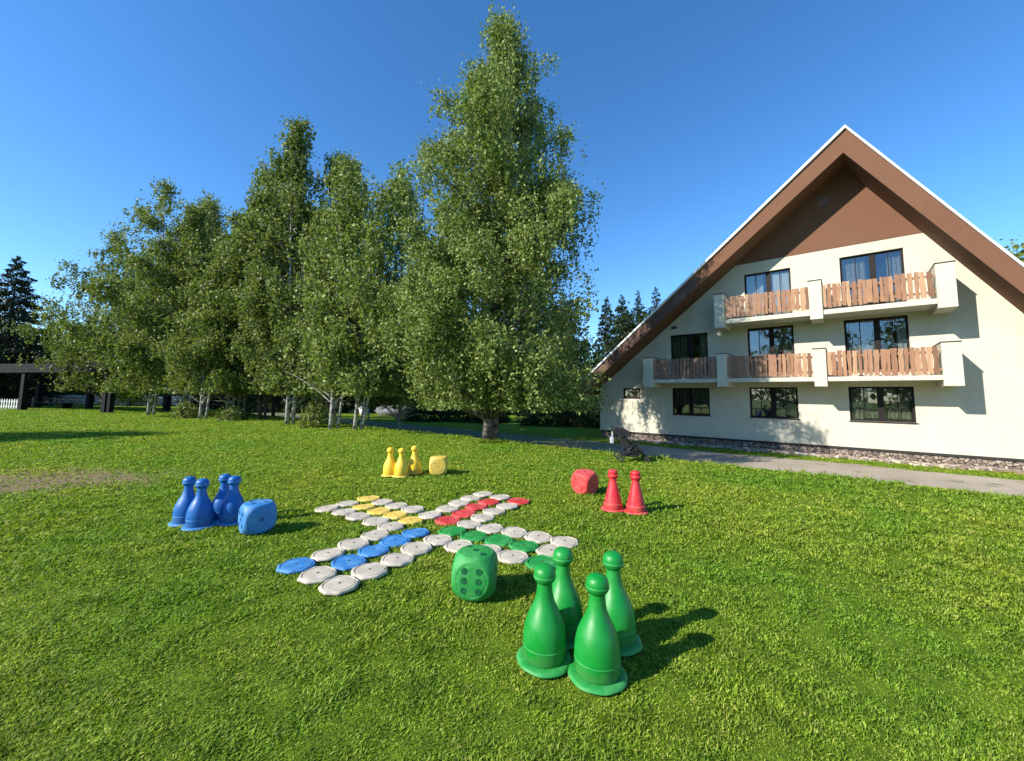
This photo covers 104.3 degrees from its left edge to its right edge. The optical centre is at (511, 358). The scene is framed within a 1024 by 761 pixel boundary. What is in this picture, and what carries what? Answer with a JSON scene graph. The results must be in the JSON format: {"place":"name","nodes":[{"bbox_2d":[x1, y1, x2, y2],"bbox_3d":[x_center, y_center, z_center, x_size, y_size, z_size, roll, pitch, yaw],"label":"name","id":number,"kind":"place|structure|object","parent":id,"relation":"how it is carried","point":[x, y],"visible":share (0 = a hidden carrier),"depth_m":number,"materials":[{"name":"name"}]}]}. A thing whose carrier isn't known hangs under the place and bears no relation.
{"place":"outdoors","nodes":[
{"label":"outdoors","id":0,"kind":"place"},
{"bbox_2d":[0,404,1023,760],"bbox_3d":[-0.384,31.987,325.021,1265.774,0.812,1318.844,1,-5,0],"label":"lawn","id":1,"kind":"structure","parent":0,"point":[18,486],"depth_m":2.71,"materials":[{"name":"green plant"}]},
{"bbox_2d":[0,256,84,405],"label":"spruce tree","id":2,"kind":"object","parent":1,"relation":"on","point":[9,347],"visible":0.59,"depth_m":42.17,"materials":[{"name":"green plant"}]},
{"bbox_2d":[28,310,114,395],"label":"broadleaf tree","id":3,"kind":"object","parent":1,"relation":"on","point":[79,392],"visible":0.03,"depth_m":45.91,"materials":[{"name":"green plant"}]},
{"bbox_2d":[0,227,145,398],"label":"birch tree","id":4,"kind":"object","parent":1,"relation":"on","point":[67,356],"visible":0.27,"depth_m":30.51,"materials":[{"name":"green plant"}]},
{"bbox_2d":[0,363,171,412],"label":"timber shelter","id":5,"kind":"object","parent":1,"relation":"on","point":[107,402],"visible":0.5,"depth_m":31.61,"materials":[{"name":"wood"}]},
{"bbox_2d":[5,395,181,405],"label":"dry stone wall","id":6,"kind":"structure","parent":1,"relation":"on","point":[70,398],"depth_m":44.21,"materials":[{"name":"grey stone"}]},
{"bbox_2d":[72,298,162,405],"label":"broadleaf tree","id":7,"kind":"object","parent":1,"relation":"on","point":[126,396],"visible":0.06,"depth_m":42.46,"materials":[{"name":"green plant"}]},
{"bbox_2d":[41,174,211,414],"bbox_3d":[-24.138,-4.364,27.783,9.100,16.735,9.804,3,-6,-22],"label":"birch tree","id":8,"kind":"object","parent":1,"relation":"on","point":[152,221],"visible":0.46,"depth_m":25.45,"materials":[{"name":"green plant"}]},
{"bbox_2d":[32,397,234,409],"bbox_3d":[-35.669,4.168,37.023,21.001,1.050,0.421,0,-5,6],"label":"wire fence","id":9,"kind":"object","parent":1,"relation":"on","point":[127,403],"visible":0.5,"depth_m":37.08,"materials":[{"name":"grey metal"}]},
{"bbox_2d":[116,187,230,404],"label":"birch tree","id":10,"kind":"object","parent":1,"relation":"on","point":[204,200],"visible":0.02,"depth_m":31.94,"materials":[{"name":"green plant"}]},
{"bbox_2d":[105,197,242,416],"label":"birch tree","id":11,"kind":"object","parent":1,"relation":"on","point":[136,352],"visible":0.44,"depth_m":24.51,"materials":[{"name":"green plant"}]},
{"bbox_2d":[130,197,226,413],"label":"birch tree","id":12,"kind":"object","parent":1,"relation":"on","point":[212,206],"visible":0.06,"depth_m":29.84,"materials":[{"name":"green plant"}]},
{"bbox_2d":[167,476,195,526],"bbox_3d":[-3.947,1.712,4.846,0.335,0.552,0.335,4,-6,-23],"label":"pawn","id":13,"kind":"object","parent":1,"relation":"on","point":[184,502],"visible":0.78,"depth_m":4.76,"materials":[{"name":"blue plastic"}]},
{"bbox_2d":[169,399,198,418],"bbox_3d":[-19.768,3.057,23.934,1.796,1.259,1.398,1,-5,0],"label":"bush","id":14,"kind":"object","parent":1,"relation":"on","point":[188,412],"visible":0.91,"depth_m":23.85,"materials":[{"name":"green plant"}]},
{"bbox_2d":[181,478,215,531],"bbox_3d":[-3.678,1.697,4.703,0.339,0.557,0.338,3,-5,-30],"label":"pawn","id":15,"kind":"object","parent":1,"relation":"on","point":[200,513],"visible":1,"depth_m":4.63,"materials":[{"name":"blue plastic"}]},
{"bbox_2d":[150,255,251,418],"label":"birch tree","id":16,"kind":"object","parent":1,"relation":"on","point":[202,391],"visible":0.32,"depth_m":22.85,"materials":[{"name":"green plant"}]},
{"bbox_2d":[148,206,261,413],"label":"birch tree","id":17,"kind":"object","parent":1,"relation":"on","point":[185,354],"visible":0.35,"depth_m":23.35,"materials":[{"name":"green plant"}]},
{"bbox_2d":[212,474,230,521],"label":"pawn","id":18,"kind":"object","parent":1,"relation":"on","point":[220,496],"visible":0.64,"depth_m":4.96,"materials":[{"name":"blue plastic"}]},
{"bbox_2d":[191,394,257,409],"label":"bush","id":19,"kind":"object","parent":1,"relation":"on","point":[215,404],"visible":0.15,"depth_m":48.25,"materials":[{"name":"green plant"}]},
{"bbox_2d":[169,163,287,418],"bbox_3d":[-15.197,-4.286,24.141,8.448,16.127,7.052,1,-5,0],"label":"birch tree","id":20,"kind":"object","parent":1,"relation":"on","point":[234,274],"visible":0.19,"depth_m":22.82,"materials":[{"name":"green plant"}]},
{"bbox_2d":[211,404,248,420],"bbox_3d":[-16.077,3.102,22.791,1.823,1.066,1.335,-1,-6,21],"label":"bush","id":21,"kind":"object","parent":1,"relation":"on","point":[230,414],"visible":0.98,"depth_m":22.58,"materials":[{"name":"green plant"}]},
{"bbox_2d":[216,475,244,526],"bbox_3d":[-3.416,1.717,4.883,0.338,0.558,0.339,-3,-6,45],"label":"pawn","id":22,"kind":"object","parent":1,"relation":"on","point":[232,502],"visible":0.83,"depth_m":4.79,"materials":[{"name":"blue plastic"}]},
{"bbox_2d":[189,186,281,414],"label":"birch tree","id":23,"kind":"object","parent":1,"relation":"on","point":[241,399],"visible":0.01,"depth_m":27.59,"materials":[{"name":"green plant"}]},
{"bbox_2d":[238,499,276,534],"bbox_3d":[-2.922,1.809,4.570,0.334,0.334,0.334,-4,-7,44],"label":"die","id":24,"kind":"object","parent":1,"relation":"on","point":[257,516],"visible":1,"depth_m":4.46,"materials":[{"name":"blue plastic"}]},
{"bbox_2d":[220,193,322,420],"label":"birch tree","id":25,"kind":"object","parent":1,"relation":"on","point":[275,355],"visible":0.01,"depth_m":22.08,"materials":[{"name":"green plant"}]},
{"bbox_2d":[241,394,303,412],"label":"bush","id":26,"kind":"object","parent":1,"relation":"on","point":[251,406],"visible":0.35,"depth_m":47.97,"materials":[{"name":"green plant"}]},
{"bbox_2d":[221,114,351,424],"bbox_3d":[-11.141,-5.051,20.530,6.947,17.067,6.648,4,-6,-34],"label":"birch tree","id":27,"kind":"object","parent":1,"relation":"on","point":[291,177],"visible":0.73,"depth_m":20.32,"materials":[{"name":"green plant"}]},
{"bbox_2d":[276,557,315,573],"bbox_3d":[-1.972,1.888,3.643,0.321,0.033,0.320,4,-7,-26],"label":"board disc","id":28,"kind":"object","parent":1,"relation":"on","point":[297,565],"visible":0.98,"depth_m":3.60,"materials":[{"name":"blue plastic"}]},
{"bbox_2d":[280,396,345,413],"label":"bush","id":29,"kind":"object","parent":1,"relation":"on","point":[300,403],"visible":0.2,"depth_m":47.65,"materials":[{"name":"green plant"}]},
{"bbox_2d":[297,400,335,427],"bbox_3d":[-9.269,2.592,18.765,1.832,1.500,1.337,1,-5,0],"label":"bush","id":30,"kind":"object","parent":1,"relation":"on","point":[308,414],"visible":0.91,"depth_m":18.69,"materials":[{"name":"green plant"}]},
{"bbox_2d":[297,566,336,584],"bbox_3d":[-1.691,1.878,3.464,0.307,0.033,0.304,-2,-6,29],"label":"board disc","id":31,"kind":"object","parent":1,"relation":"on","point":[317,574],"visible":0.98,"depth_m":3.43,"materials":[{"name":"grey plastic"}]},
{"bbox_2d":[268,150,379,422],"bbox_3d":[-10.137,-4.042,22.375,6.389,15.437,6.325,-2,-6,27],"label":"birch tree","id":32,"kind":"object","parent":1,"relation":"on","point":[321,200],"visible":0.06,"depth_m":20.86,"materials":[{"name":"green plant"}]},
{"bbox_2d":[310,547,345,561],"bbox_3d":[-1.804,1.916,3.905,0.320,0.033,0.320,1,-6,-23],"label":"board disc","id":33,"kind":"object","parent":1,"relation":"on","point":[328,554],"visible":0.99,"depth_m":3.87,"materials":[{"name":"grey plastic"}]},
{"bbox_2d":[261,147,404,428],"bbox_3d":[-8.269,-3.363,18.955,6.412,13.495,5.140,-3,-7,37],"label":"birch tree","id":34,"kind":"object","parent":1,"relation":"on","point":[344,201],"visible":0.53,"depth_m":18.29,"materials":[{"name":"green plant"}]},
{"bbox_2d":[318,575,360,595],"bbox_3d":[-1.427,1.867,3.292,0.313,0.033,0.314,4,-6,-36],"label":"board disc","id":35,"kind":"object","parent":1,"relation":"on","point":[338,585],"visible":1,"depth_m":3.25,"materials":[{"name":"grey plastic"}]},
{"bbox_2d":[281,161,400,424],"bbox_3d":[-8.775,-3.454,20.776,5.733,14.000,6.467,5,-7,-42],"label":"birch tree","id":36,"kind":"object","parent":1,"relation":"on","point":[306,278],"visible":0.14,"depth_m":19.45,"materials":[{"name":"green plant"}]},
{"bbox_2d":[308,282,375,412],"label":"shade tree","id":37,"kind":"object","parent":1,"relation":"on","point":[346,404],"visible":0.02,"depth_m":49.05,"materials":[{"name":"green plant"}]},
{"bbox_2d":[331,554,366,570],"bbox_3d":[-1.528,1.907,3.733,0.315,0.033,0.314,4,-4,-21],"label":"board disc","id":38,"kind":"object","parent":1,"relation":"on","point":[347,562],"visible":0.94,"depth_m":3.71,"materials":[{"name":"blue plastic"}]},
{"bbox_2d":[337,538,369,550],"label":"board disc","id":39,"kind":"object","parent":1,"relation":"on","point":[353,544],"visible":0.94,"depth_m":4.16,"materials":[{"name":"grey plastic"}]},
{"bbox_2d":[294,173,418,429],"bbox_3d":[-6.576,-2.611,17.968,5.472,11.864,5.864,4,-6,-33],"label":"birch tree","id":40,"kind":"object","parent":1,"relation":"on","point":[356,387],"visible":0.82,"depth_m":17.27,"materials":[{"name":"green plant"}]},
{"bbox_2d":[345,512,370,520],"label":"board disc","id":41,"kind":"object","parent":1,"relation":"on","point":[355,516],"visible":0.98,"depth_m":5.09,"materials":[{"name":"grey plastic"}]},
{"bbox_2d":[351,562,387,580],"bbox_3d":[-1.272,1.895,3.562,0.320,0.033,0.321,3,-6,-9],"label":"board disc","id":42,"kind":"object","parent":1,"relation":"on","point":[372,570],"visible":0.98,"depth_m":3.52,"materials":[{"name":"grey plastic"}]},
{"bbox_2d":[357,544,389,557],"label":"board disc","id":43,"kind":"object","parent":1,"relation":"on","point":[376,550],"visible":0.98,"depth_m":3.98,"materials":[{"name":"blue plastic"}]},
{"bbox_2d":[360,530,389,540],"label":"board disc","id":44,"kind":"object","parent":1,"relation":"on","point":[375,535],"visible":0.95,"depth_m":4.43,"materials":[{"name":"grey plastic"}]},
{"bbox_2d":[362,516,389,525],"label":"board disc","id":45,"kind":"object","parent":1,"relation":"on","point":[372,521],"visible":0.98,"depth_m":4.93,"materials":[{"name":"grey plastic"}]},
{"bbox_2d":[381,447,395,476],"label":"pawn","id":46,"kind":"object","parent":1,"relation":"on","point":[389,466],"visible":0.87,"depth_m":7.70,"materials":[{"name":"yellow plastic"}]},
{"bbox_2d":[377,521,403,531],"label":"board disc","id":47,"kind":"object","parent":1,"relation":"on","point":[390,526],"visible":0.96,"depth_m":4.73,"materials":[{"name":"grey plastic"}]},
{"bbox_2d":[331,160,452,429],"bbox_3d":[-6.430,-3.803,22.803,7.859,16.454,8.176,1,-5,0],"label":"birch tree","id":48,"kind":"object","parent":1,"relation":"on","point":[400,401],"visible":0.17,"depth_m":22.39,"materials":[{"name":"green plant"}]},
{"bbox_2d":[382,511,407,519],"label":"board disc","id":49,"kind":"object","parent":1,"relation":"on","point":[392,515],"visible":0.98,"depth_m":5.19,"materials":[{"name":"yellow plastic"}]},
{"bbox_2d":[379,534,411,547],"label":"board disc","id":50,"kind":"object","parent":1,"relation":"on","point":[396,540],"visible":0.92,"depth_m":4.28,"materials":[{"name":"blue plastic"}]},
{"bbox_2d":[380,553,414,566],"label":"board disc","id":51,"kind":"object","parent":1,"relation":"on","point":[396,559],"visible":0.98,"depth_m":3.77,"materials":[{"name":"grey plastic"}]},
{"bbox_2d":[392,448,408,477],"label":"pawn","id":52,"kind":"object","parent":1,"relation":"on","point":[401,469],"visible":1,"depth_m":7.62,"materials":[{"name":"yellow plastic"}]},
{"bbox_2d":[408,446,421,474],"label":"pawn","id":53,"kind":"object","parent":1,"relation":"on","point":[414,465],"visible":0.99,"depth_m":7.96,"materials":[{"name":"yellow plastic"}]},
{"bbox_2d":[401,528,429,537],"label":"board disc","id":54,"kind":"object","parent":1,"relation":"on","point":[417,532],"visible":0.98,"depth_m":4.53,"materials":[{"name":"blue plastic"}]},
{"bbox_2d":[400,541,432,555],"bbox_3d":[-0.989,1.954,4.106,0.318,0.033,0.318,0,-3,20],"label":"board disc","id":55,"kind":"object","parent":1,"relation":"on","point":[418,548],"visible":0.97,"depth_m":4.07,"materials":[{"name":"grey plastic"}]},
{"bbox_2d":[396,404,457,421],"bbox_3d":[-7.713,4.528,36.505,6.140,2.555,4.236,1,-5,0],"label":"bush","id":56,"kind":"object","parent":1,"relation":"on","point":[418,417],"visible":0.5,"depth_m":35.68,"materials":[{"name":"green plant"}]},
{"bbox_2d":[418,510,441,519],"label":"board disc","id":57,"kind":"object","parent":1,"relation":"on","point":[434,514],"visible":0.98,"depth_m":5.22,"materials":[{"name":"grey plastic"}]},
{"bbox_2d":[423,534,452,545],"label":"board disc","id":58,"kind":"object","parent":1,"relation":"on","point":[439,540],"visible":0.94,"depth_m":4.33,"materials":[{"name":"grey plastic"}]},
{"bbox_2d":[429,456,446,474],"bbox_3d":[-1.476,2.133,7.986,0.348,0.348,0.348,1,-5,-7],"label":"die","id":59,"kind":"object","parent":1,"relation":"on","point":[437,465],"visible":0.98,"depth_m":7.83,"materials":[{"name":"yellow plastic"}]},
{"bbox_2d":[435,516,460,525],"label":"board disc","id":60,"kind":"object","parent":1,"relation":"on","point":[445,520],"visible":0.95,"depth_m":5.00,"materials":[{"name":"red plastic"}]},
{"bbox_2d":[438,526,466,536],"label":"board disc","id":61,"kind":"object","parent":1,"relation":"on","point":[451,531],"visible":0.98,"depth_m":4.63,"materials":[{"name":"green plastic"}]},
{"bbox_2d":[443,539,472,553],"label":"board disc","id":62,"kind":"object","parent":1,"relation":"on","point":[455,546],"visible":0.8,"depth_m":4.17,"materials":[{"name":"grey plastic"}]},
{"bbox_2d":[451,509,475,518],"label":"board disc","id":63,"kind":"object","parent":1,"relation":"on","point":[464,513],"visible":0.95,"depth_m":5.30,"materials":[{"name":"red plastic"}]},
{"bbox_2d":[457,520,481,528],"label":"board disc","id":64,"kind":"object","parent":1,"relation":"on","point":[469,524],"visible":0.97,"depth_m":4.89,"materials":[{"name":"grey plastic"}]},
{"bbox_2d":[460,530,487,542],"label":"board disc","id":65,"kind":"object","parent":1,"relation":"on","point":[476,536],"visible":0.94,"depth_m":4.45,"materials":[{"name":"green plastic"}]},
{"bbox_2d":[451,545,497,601],"bbox_3d":[-0.296,1.721,3.215,0.344,0.344,0.344,2,-5,6],"label":"die","id":66,"kind":"object","parent":1,"relation":"on","point":[474,575],"visible":1,"depth_m":3.06,"materials":[{"name":"green plastic"}]},
{"bbox_2d":[446,409,510,423],"bbox_3d":[-2.803,4.561,36.047,5.810,2.522,4.274,-1,-6,21],"label":"bush","id":67,"kind":"object","parent":1,"relation":"on","point":[467,417],"visible":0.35,"depth_m":34.92,"materials":[{"name":"green plant"}]},
{"bbox_2d":[470,513,494,521],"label":"board disc","id":68,"kind":"object","parent":1,"relation":"on","point":[480,517],"visible":0.98,"depth_m":5.14,"materials":[{"name":"grey plastic"}]},
{"bbox_2d":[363,0,612,440],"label":"birch tree","id":69,"kind":"object","parent":1,"relation":"on","point":[474,236],"visible":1,"depth_m":13.39,"materials":[{"name":"green plant"}]},
{"bbox_2d":[476,523,503,533],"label":"board disc","id":70,"kind":"object","parent":1,"relation":"on","point":[491,528],"visible":0.92,"depth_m":4.72,"materials":[{"name":"grey plastic"}]},
{"bbox_2d":[484,534,513,546],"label":"board disc","id":71,"kind":"object","parent":1,"relation":"on","point":[503,540],"visible":0.9,"depth_m":4.34,"materials":[{"name":"green plastic"}]},
{"bbox_2d":[497,550,528,564],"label":"board disc","id":72,"kind":"object","parent":1,"relation":"on","point":[510,557],"visible":0.93,"depth_m":3.89,"materials":[{"name":"grey plastic"}]},
{"bbox_2d":[501,527,526,538],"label":"board disc","id":73,"kind":"object","parent":1,"relation":"on","point":[516,532],"visible":0.95,"depth_m":4.59,"materials":[{"name":"grey plastic"}]},
{"bbox_2d":[508,540,538,552],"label":"board disc","id":74,"kind":"object","parent":1,"relation":"on","point":[526,546],"visible":0.97,"depth_m":4.17,"materials":[{"name":"green plastic"}]},
{"bbox_2d":[524,531,552,543],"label":"board disc","id":75,"kind":"object","parent":1,"relation":"on","point":[538,537],"visible":0.96,"depth_m":4.44,"materials":[{"name":"grey plastic"}]},
{"bbox_2d":[524,554,555,569],"bbox_3d":[0.287,1.937,3.778,0.318,0.033,0.318,-3,-5,26],"label":"board disc","id":76,"kind":"object","parent":1,"relation":"on","point":[533,562],"visible":0.63,"depth_m":3.78,"materials":[{"name":"green plastic"}]},
{"bbox_2d":[516,563,571,678],"bbox_3d":[0.200,1.534,2.418,0.335,0.552,0.335,3,-6,-23],"label":"pawn","id":77,"kind":"object","parent":1,"relation":"on","point":[543,652],"visible":1,"depth_m":2.33,"materials":[{"name":"green plastic"}]},
{"bbox_2d":[536,544,559,556],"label":"board disc","id":78,"kind":"object","parent":1,"relation":"on","point":[547,549],"visible":0.58,"depth_m":4.07,"materials":[{"name":"grey plastic"}]},
{"bbox_2d":[515,406,586,426],"bbox_3d":[3.186,4.373,33.006,5.897,2.481,4.040,1,-5,0],"label":"bush","id":79,"kind":"object","parent":1,"relation":"on","point":[536,418],"visible":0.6,"depth_m":31.69,"materials":[{"name":"green plant"}]},
{"bbox_2d":[550,536,578,547],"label":"board disc","id":80,"kind":"object","parent":1,"relation":"on","point":[568,541],"visible":0.93,"depth_m":4.31,"materials":[{"name":"grey plastic"}]},
{"bbox_2d":[552,546,582,649],"bbox_3d":[0.342,1.558,2.677,0.339,0.558,0.338,4,-8,-30],"label":"pawn","id":81,"kind":"object","parent":1,"relation":"on","point":[567,598],"visible":0.7,"depth_m":2.60,"materials":[{"name":"green plastic"}]},
{"bbox_2d":[535,294,602,413],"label":"shade tree","id":82,"kind":"object","parent":1,"relation":"on","point":[580,350],"visible":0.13,"depth_m":37.44,"materials":[{"name":"green plant"}]},
{"bbox_2d":[555,397,599,427],"bbox_3d":[6.306,4.267,31.881,5.961,2.559,4.258,1,-5,0],"label":"bush","id":83,"kind":"object","parent":1,"relation":"on","point":[589,416],"visible":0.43,"depth_m":30.87,"materials":[{"name":"green plant"}]},
{"bbox_2d":[571,469,598,494],"bbox_3d":[1.212,2.045,6.618,0.354,0.354,0.354,-1,3,-43],"label":"die","id":84,"kind":"object","parent":1,"relation":"on","point":[584,480],"visible":0.95,"depth_m":6.50,"materials":[{"name":"red plastic"}]},
{"bbox_2d":[568,572,627,695],"bbox_3d":[0.487,1.524,2.288,0.335,0.552,0.335,5,-7,-37],"label":"pawn","id":85,"kind":"object","parent":1,"relation":"on","point":[596,668],"visible":1,"depth_m":2.20,"materials":[{"name":"green plastic"}]},
{"bbox_2d":[584,296,622,408],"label":"spruce tree","id":86,"kind":"object","parent":1,"relation":"on","point":[605,317],"visible":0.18,"depth_m":37.29,"materials":[{"name":"green plant"}]},
{"bbox_2d":[571,301,641,415],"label":"shade tree","id":87,"kind":"object","parent":1,"relation":"on","point":[622,323],"visible":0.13,"depth_m":33.59,"materials":[{"name":"green plant"}]},
{"bbox_2d":[601,469,623,512],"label":"pawn","id":88,"kind":"object","parent":1,"relation":"on","point":[612,502],"visible":1,"depth_m":5.55,"materials":[{"name":"red plastic"}]},
{"bbox_2d":[602,550,642,656],"bbox_3d":[0.670,1.555,2.609,0.338,0.558,0.339,-7,-10,44],"label":"pawn","id":89,"kind":"object","parent":1,"relation":"on","point":[620,609],"visible":0.73,"depth_m":2.52,"materials":[{"name":"green plastic"}]},
{"bbox_2d":[610,426,649,462],"bbox_3d":[2.929,2.123,9.950,0.937,0.839,0.499,0,-5,8],"label":"pushchair","id":90,"kind":"object","parent":1,"relation":"on","point":[634,450],"visible":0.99,"depth_m":9.80,"materials":[{"name":"black fabric"}]},
{"bbox_2d":[624,470,648,515],"bbox_3d":[1.714,1.831,5.506,0.339,0.562,0.338,3,-5,-30],"label":"pawn","id":91,"kind":"object","parent":1,"relation":"on","point":[635,504],"visible":1,"depth_m":5.43,"materials":[{"name":"red plastic"}]},
{"bbox_2d":[580,125,1023,469],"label":"gable house","id":92,"kind":"structure","parent":1,"relation":"on","point":[844,290],"depth_m":16.90,"materials":[{"name":"beige paint"}]},
{"bbox_2d":[671,333,707,376],"bbox_3d":[9.479,-0.184,21.158,1.870,2.240,0.290,-4,-7,39],"label":"window","id":93,"kind":"structure","parent":92,"relation":"in","point":[681,348],"depth_m":21.35,"materials":[{"name":"clear glass"}]},
{"bbox_2d":[671,388,709,415],"bbox_3d":[9.423,2.248,20.883,1.930,1.435,0.480,-4,-7,39],"label":"window","id":94,"kind":"structure","parent":92,"relation":"in","point":[691,397],"depth_m":20.90,"materials":[{"name":"clear glass"}]},
{"bbox_2d":[744,268,791,317],"bbox_3d":[12.274,-3.084,19.081,1.880,2.180,0.215,-4,-7,39],"label":"window","id":95,"kind":"structure","parent":92,"relation":"in","point":[779,281],"depth_m":19.01,"materials":[{"name":"clear glass"}]},
{"bbox_2d":[747,325,794,374],"bbox_3d":[12.279,-0.373,18.848,1.840,2.260,0.290,-4,-7,39],"label":"window","id":96,"kind":"structure","parent":92,"relation":"in","point":[757,338],"depth_m":19.01,"materials":[{"name":"clear glass"}]},
{"bbox_2d":[749,387,799,419],"bbox_3d":[12.203,2.052,18.552,1.970,1.445,0.420,-4,-7,39],"label":"window","id":97,"kind":"structure","parent":92,"relation":"in","point":[773,401],"depth_m":18.56,"materials":[{"name":"clear glass"}]},
{"bbox_2d":[839,248,906,307],"bbox_3d":[15.145,-3.303,16.764,1.990,2.260,0.290,-4,-7,39],"label":"window","id":98,"kind":"structure","parent":92,"relation":"in","point":[852,270],"depth_m":16.75,"materials":[{"name":"clear glass"}]},
{"bbox_2d":[844,315,910,372],"bbox_3d":[15.110,-0.560,16.513,1.960,2.270,0.290,-4,-7,39],"label":"window","id":99,"kind":"structure","parent":92,"relation":"in","point":[862,335],"depth_m":16.74,"materials":[{"name":"clear glass"}]},
{"bbox_2d":[848,387,917,423],"bbox_3d":[15.031,1.860,16.220,2.040,1.445,0.420,-4,-7,39],"label":"window","id":100,"kind":"structure","parent":92,"relation":"in","point":[881,403],"depth_m":16.22,"materials":[{"name":"clear glass"}]},
{"bbox_2d":[607,437,1023,473],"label":"rubble stones","id":101,"kind":"object","parent":1,"relation":"on","point":[950,466],"visible":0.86,"depth_m":16.30,"materials":[{"name":"grey stone"}]},
{"bbox_2d":[1000,235,1023,262],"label":"broadleaf tree","id":102,"kind":"object","parent":1,"relation":"on","point":[1018,255],"visible":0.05,"depth_m":33.59,"materials":[{"name":"green plant"}]},
{"bbox_2d":[0,0,1023,370],"label":"sky","id":103,"kind":"structure","parent":0,"point":[692,114],"materials":[{"name":"blue"}]},
{"bbox_2d":[214,408,1023,496],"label":"path","id":104,"kind":"structure","parent":0,"point":[957,481],"depth_m":14.58,"materials":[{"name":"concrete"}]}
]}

